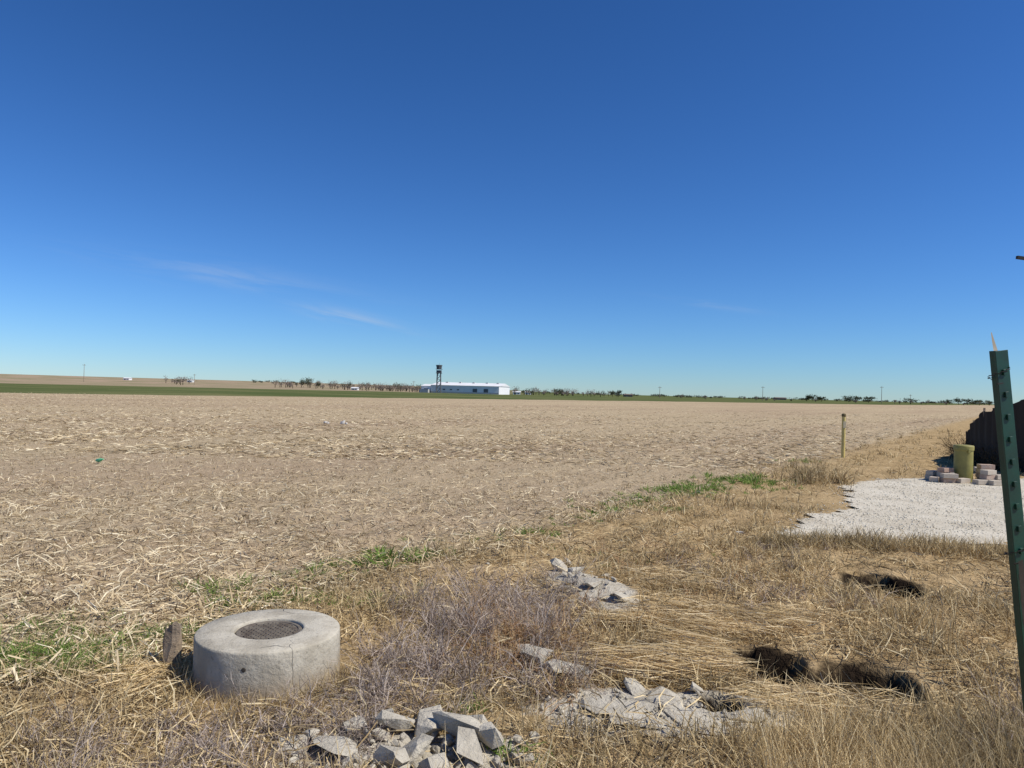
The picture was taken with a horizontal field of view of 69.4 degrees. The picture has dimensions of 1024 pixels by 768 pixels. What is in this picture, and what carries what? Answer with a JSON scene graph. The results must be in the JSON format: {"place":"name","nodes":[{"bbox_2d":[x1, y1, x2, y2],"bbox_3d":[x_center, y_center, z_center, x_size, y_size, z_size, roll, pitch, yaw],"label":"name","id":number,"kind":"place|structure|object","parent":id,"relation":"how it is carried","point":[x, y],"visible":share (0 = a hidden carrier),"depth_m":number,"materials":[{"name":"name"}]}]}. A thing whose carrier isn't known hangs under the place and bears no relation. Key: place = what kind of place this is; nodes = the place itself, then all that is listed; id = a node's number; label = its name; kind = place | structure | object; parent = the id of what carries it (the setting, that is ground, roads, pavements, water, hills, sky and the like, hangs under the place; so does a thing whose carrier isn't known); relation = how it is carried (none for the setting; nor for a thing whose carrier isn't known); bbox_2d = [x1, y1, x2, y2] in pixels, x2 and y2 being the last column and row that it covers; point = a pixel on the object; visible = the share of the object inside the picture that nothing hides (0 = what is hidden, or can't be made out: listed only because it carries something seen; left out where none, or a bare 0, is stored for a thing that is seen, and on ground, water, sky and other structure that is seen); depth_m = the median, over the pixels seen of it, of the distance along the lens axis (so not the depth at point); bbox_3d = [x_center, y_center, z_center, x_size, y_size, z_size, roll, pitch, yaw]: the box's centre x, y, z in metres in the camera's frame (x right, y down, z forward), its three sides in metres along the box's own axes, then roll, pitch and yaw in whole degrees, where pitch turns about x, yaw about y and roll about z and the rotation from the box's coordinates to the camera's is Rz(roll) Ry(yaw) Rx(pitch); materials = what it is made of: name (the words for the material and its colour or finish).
{"place":"outdoors","nodes":[
{"label":"outdoors","id":0,"kind":"place"},
{"bbox_2d":[0,374,1023,767],"bbox_3d":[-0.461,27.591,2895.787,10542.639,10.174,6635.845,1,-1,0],"label":"ground","id":1,"kind":"structure","parent":0,"point":[602,408],"depth_m":12.24,"materials":[{"name":"soil"}]},
{"bbox_2d":[162,621,182,670],"bbox_3d":[-2.077,1.652,4.504,0.126,0.442,0.088,1,-1,0],"label":"wooden stump","id":2,"kind":"object","parent":1,"relation":"on","point":[172,641],"visible":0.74,"depth_m":4.47,"materials":[{"name":"brown wood"}]},
{"bbox_2d":[192,609,339,704],"bbox_3d":[-1.482,1.704,4.500,0.853,0.436,0.853,1,-1,0],"label":"concrete manhole","id":3,"kind":"object","parent":1,"relation":"on","point":[261,651],"visible":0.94,"depth_m":4.22,"materials":[{"name":"concrete"}]},
{"bbox_2d":[323,420,346,423],"bbox_3d":[-8.355,1.807,34.849,1.147,0.183,0.498,2,-1,-32],"label":"white debris","id":4,"kind":"object","parent":1,"relation":"on","point":[341,422],"visible":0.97,"depth_m":34.93,"materials":[{"name":"stone"}]},
{"bbox_2d":[240,705,539,767],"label":"concrete rubble","id":5,"kind":"object","parent":1,"relation":"on","point":[468,731],"visible":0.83,"depth_m":3.52,"materials":[{"name":"grey concrete"}]},
{"bbox_2d":[0,457,820,767],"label":"green weeds","id":6,"kind":"object","parent":1,"relation":"on","point":[36,649],"visible":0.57,"depth_m":5.87,"materials":[{"name":"green plant"}]},
{"bbox_2d":[436,365,442,392],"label":"control tower","id":7,"kind":"structure","parent":1,"relation":"on","point":[439,367],"depth_m":513.55,"materials":[{"name":"grey metal"}]},
{"bbox_2d":[0,403,923,649],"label":"crop stubble","id":8,"kind":"object","parent":1,"relation":"on","point":[199,537],"visible":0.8,"depth_m":11.27,"materials":[{"name":"beige plant"}]},
{"bbox_2d":[419,382,509,394],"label":"white warehouse","id":9,"kind":"structure","parent":1,"relation":"on","point":[476,388],"depth_m":521.01,"materials":[{"name":"metal"}]},
{"bbox_2d":[424,388,487,392],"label":"windows and doors","id":10,"kind":"structure","parent":9,"relation":"in","point":[474,390],"depth_m":516.35,"materials":[{"name":"grey glass"}]},
{"bbox_2d":[0,392,970,713],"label":"crop residue","id":11,"kind":"object","parent":1,"relation":"on","point":[148,596],"visible":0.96,"depth_m":10.55},
{"bbox_2d":[68,562,921,724],"bbox_3d":[-0.071,1.800,5.569,4.931,0.425,3.381,1,-1,0],"label":"straw swath","id":12,"kind":"object","parent":1,"relation":"on","point":[669,659],"visible":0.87,"depth_m":4.65,"materials":[{"name":"beige plant"}]},
{"bbox_2d":[0,429,1023,767],"bbox_3d":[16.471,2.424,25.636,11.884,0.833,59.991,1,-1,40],"label":"dry grass","id":13,"kind":"structure","parent":1,"relation":"on","point":[876,753],"depth_m":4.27,"materials":[{"name":"beige plant"}]},
{"bbox_2d":[2,535,1023,767],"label":"dead brush","id":14,"kind":"object","parent":1,"relation":"on","point":[518,599],"visible":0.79,"depth_m":4.30,"materials":[{"name":"beige plant"}]},
{"bbox_2d":[163,376,993,405],"bbox_3d":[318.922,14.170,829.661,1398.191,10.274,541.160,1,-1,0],"label":"distant tree trunks","id":15,"kind":"object","parent":1,"relation":"on","point":[392,389],"visible":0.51,"depth_m":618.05,"materials":[{"name":"plant"}]},
{"bbox_2d":[398,529,842,720],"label":"rusty weeds","id":16,"kind":"object","parent":1,"relation":"on","point":[522,634],"visible":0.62,"depth_m":5.00,"materials":[{"name":"brown plant"}]},
{"bbox_2d":[623,394,632,396],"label":"brown shed","id":17,"kind":"structure","parent":1,"relation":"on","point":[627,395],"depth_m":696.95,"materials":[{"name":"clear metal"}]},
{"bbox_2d":[465,554,857,759],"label":"broken concrete slab","id":18,"kind":"structure","parent":1,"relation":"on","point":[635,687],"depth_m":4.07,"materials":[{"name":"grey concrete"}]},
{"bbox_2d":[773,397,785,399],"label":"brown shed","id":19,"kind":"structure","parent":1,"relation":"on","point":[780,398],"depth_m":796.96,"materials":[{"name":"clear metal"}]},
{"bbox_2d":[780,454,864,485],"bbox_3d":[6.447,1.802,15.747,2.012,0.812,1.925,2,-1,-15],"label":"dry shrub","id":20,"kind":"object","parent":1,"relation":"on","point":[814,475],"visible":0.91,"depth_m":15.46,"materials":[{"name":"beige plant"}]},
{"bbox_2d":[841,413,845,457],"bbox_3d":[10.210,1.703,22.786,0.132,1.595,0.133,1,-1,0],"label":"yellow marker post","id":21,"kind":"object","parent":1,"relation":"on","point":[843,435],"visible":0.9,"depth_m":22.74,"materials":[{"name":"paint"}]},
{"bbox_2d":[775,478,1023,544],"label":"gravel pad","id":22,"kind":"object","parent":1,"relation":"on","point":[969,510],"visible":0.81,"depth_m":11.56,"materials":[{"name":"gravel"}]},
{"bbox_2d":[925,464,1001,485],"bbox_3d":[9.861,1.937,16.148,1.653,0.389,1.269,1,-1,0],"label":"paving block stack","id":23,"kind":"object","parent":22,"relation":"on","point":[986,474],"visible":0.98,"depth_m":15.85,"materials":[{"name":"grey concrete"}]},
{"bbox_2d":[953,444,974,481],"bbox_3d":[9.909,1.733,16.224,0.404,0.810,0.427,1,-1,0],"label":"olive pipe bollard","id":24,"kind":"object","parent":22,"relation":"on","point":[963,461],"visible":0.9,"depth_m":16.08,"materials":[{"name":"metal"}]},
{"bbox_2d":[932,431,1023,471],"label":"dark tumbleweeds","id":25,"kind":"object","parent":1,"relation":"on","point":[986,460],"visible":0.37,"depth_m":20.87,"materials":[{"name":"brown plant"}]},
{"bbox_2d":[966,399,1023,472],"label":"black silt fence","id":26,"kind":"object","parent":1,"relation":"on","point":[982,430],"visible":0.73,"depth_m":20.83,"materials":[{"name":"fabric"}]},
{"bbox_2d":[988,332,1023,751],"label":"green fence post","id":27,"kind":"object","parent":1,"relation":"on","point":[1006,439],"visible":1,"depth_m":1.81,"materials":[{"name":"metal"}]},
{"bbox_2d":[0,0,1023,403],"label":"sky","id":28,"kind":"structure","parent":0,"point":[791,199],"materials":[{"name":"blue"}]}
]}

